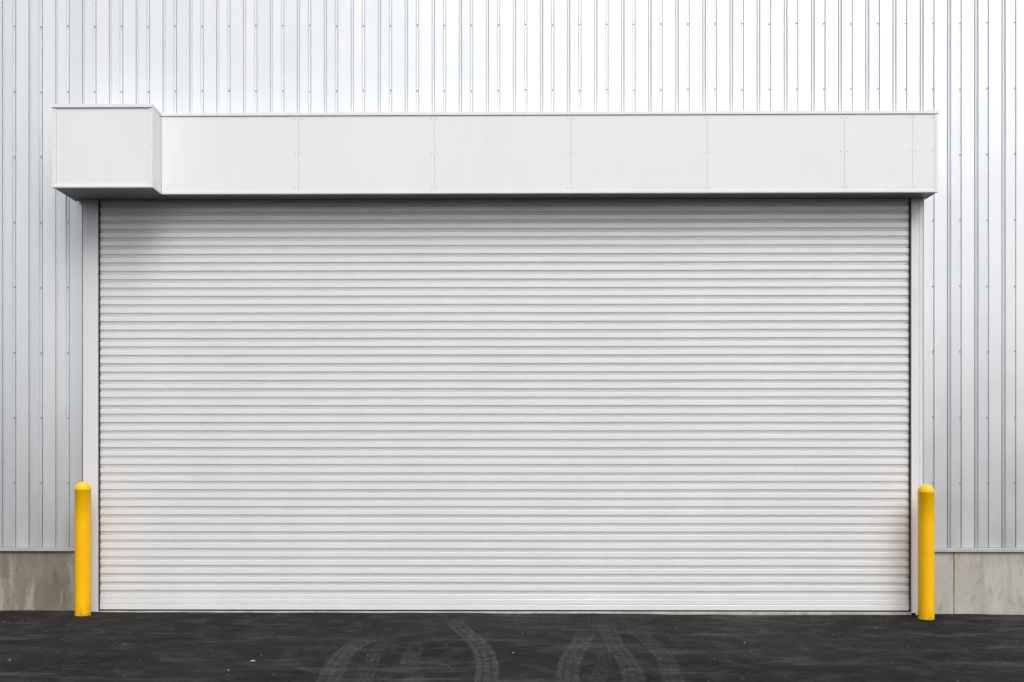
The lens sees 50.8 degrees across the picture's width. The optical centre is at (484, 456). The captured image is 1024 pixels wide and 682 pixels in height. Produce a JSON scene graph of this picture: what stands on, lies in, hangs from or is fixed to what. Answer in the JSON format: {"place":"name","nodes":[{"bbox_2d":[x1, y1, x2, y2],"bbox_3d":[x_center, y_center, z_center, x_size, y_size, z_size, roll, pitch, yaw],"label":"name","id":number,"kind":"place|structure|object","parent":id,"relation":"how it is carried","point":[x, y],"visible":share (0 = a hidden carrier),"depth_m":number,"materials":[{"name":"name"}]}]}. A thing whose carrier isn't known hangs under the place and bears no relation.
{"place":"outdoors","nodes":[
{"label":"outdoors","id":0,"kind":"place"},
{"bbox_2d":[87,0,917,112],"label":"corrugated siding top","id":1,"kind":"object","parent":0,"point":[620,57],"visible":0.65,"depth_m":10.99,"materials":[{"name":"white metal"}]},
{"bbox_2d":[0,610,1023,681],"bbox_3d":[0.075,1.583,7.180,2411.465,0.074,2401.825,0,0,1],"label":"asphalt ground","id":2,"kind":"structure","parent":0,"point":[213,647],"depth_m":8.94,"materials":[{"name":"black asphalt"}]},
{"bbox_2d":[0,551,74,610],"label":"concrete plinth","id":3,"kind":"structure","parent":2,"relation":"on","point":[37,580],"depth_m":11.04,"materials":[{"name":"beige concrete"}]},
{"bbox_2d":[0,547,1023,551],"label":"sill flashing","id":4,"kind":"object","parent":3,"relation":"on","point":[936,549],"depth_m":10.91,"materials":[{"name":"grey metal"}]},
{"bbox_2d":[2,546,1023,547],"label":"flashing","id":5,"kind":"object","parent":3,"relation":"on","point":[946,547],"depth_m":10.98,"materials":[{"name":"grey metal"}]},
{"bbox_2d":[0,0,86,546],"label":"corrugated siding","id":6,"kind":"object","parent":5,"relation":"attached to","point":[48,59],"visible":0.91,"depth_m":11.05,"materials":[{"name":"white metal"}]},
{"bbox_2d":[51,104,938,201],"bbox_3d":[0.135,-3.008,10.666,8.649,0.806,0.598,0,0,1],"label":"hood","id":7,"kind":"object","parent":6,"relation":"attached to","point":[119,152],"depth_m":10.64,"materials":[{"name":"white metal"}]},
{"bbox_2d":[100,198,908,599],"bbox_3d":[0.181,-0.610,10.962,8.264,4.112,0.025,0,0,1],"label":"slat curtain","id":8,"kind":"object","parent":7,"relation":"hanging from","point":[504,398],"visible":0.98,"depth_m":10.96,"materials":[{"name":"paint"}]},
{"bbox_2d":[14,22,1014,483],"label":"siding screws","id":9,"kind":"object","parent":6,"relation":"attached to","point":[498,90],"visible":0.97,"depth_m":10.99,"materials":[{"name":"silver metal"}]},
{"bbox_2d":[74,482,90,615],"bbox_3d":[-3.998,0.985,10.712,0.158,1.476,0.158,0,0,1],"label":"bollard","id":10,"kind":"object","parent":2,"relation":"on","point":[82,548],"visible":0.97,"depth_m":10.65,"materials":[{"name":"yellow metal"}]},
{"bbox_2d":[330,626,589,681],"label":"tyre marks","id":11,"kind":"object","parent":2,"relation":"on","point":[475,651],"visible":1,"depth_m":8.44,"materials":[{"name":"grey rubber"}]},
{"bbox_2d":[83,197,922,614],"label":"guide rails","id":12,"kind":"object","parent":2,"relation":"on","point":[915,343],"visible":0.59,"depth_m":10.96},
{"bbox_2d":[87,198,920,485],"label":"guide rail lips","id":13,"kind":"object","parent":12,"relation":"attached to","point":[920,341],"visible":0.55,"depth_m":10.87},
{"bbox_2d":[98,198,910,611],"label":"guide seals","id":14,"kind":"object","parent":12,"relation":"attached to","point":[100,408],"visible":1,"depth_m":10.97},
{"bbox_2d":[98,611,915,614],"bbox_3d":[0.165,1.675,11.056,8.372,0.210,0.285,0,0,1],"label":"threshold","id":15,"kind":"object","parent":2,"relation":"on","point":[765,613],"depth_m":10.90,"materials":[{"name":"concrete"}]},
{"bbox_2d":[100,599,908,610],"bbox_3d":[0.181,1.500,10.958,8.244,0.107,0.032,0,0,1],"label":"bottom bar","id":16,"kind":"object","parent":15,"relation":"on","point":[515,604],"visible":1,"depth_m":10.95,"materials":[{"name":"white metal"}]},
{"bbox_2d":[100,609,908,611],"bbox_3d":[0.181,1.562,10.959,8.244,0.014,0.018,0,0,1],"label":"bottom seal","id":17,"kind":"object","parent":16,"relation":"attached to","point":[527,610],"visible":1,"depth_m":10.94,"materials":[{"name":"black rubber"}]},
{"bbox_2d":[4,613,1016,680],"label":"loose grit","id":18,"kind":"object","parent":2,"relation":"on","point":[445,644],"visible":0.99,"depth_m":9.00,"materials":[{"name":"grey gravel"}]},
{"bbox_2d":[917,484,934,619],"bbox_3d":[4.348,1.008,10.625,0.158,1.474,0.158,0,0,1],"label":"bollard","id":19,"kind":"object","parent":2,"relation":"on","point":[926,551],"visible":0.91,"depth_m":10.56,"materials":[{"name":"yellow metal"}]},
{"bbox_2d":[935,552,1023,614],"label":"concrete plinth","id":20,"kind":"structure","parent":2,"relation":"on","point":[979,582],"depth_m":10.93,"materials":[{"name":"beige concrete"}]},
{"bbox_2d":[918,0,1023,547],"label":"corrugated siding","id":21,"kind":"object","parent":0,"point":[973,318],"visible":0.95,"depth_m":10.95,"materials":[{"name":"white metal"}]}
]}

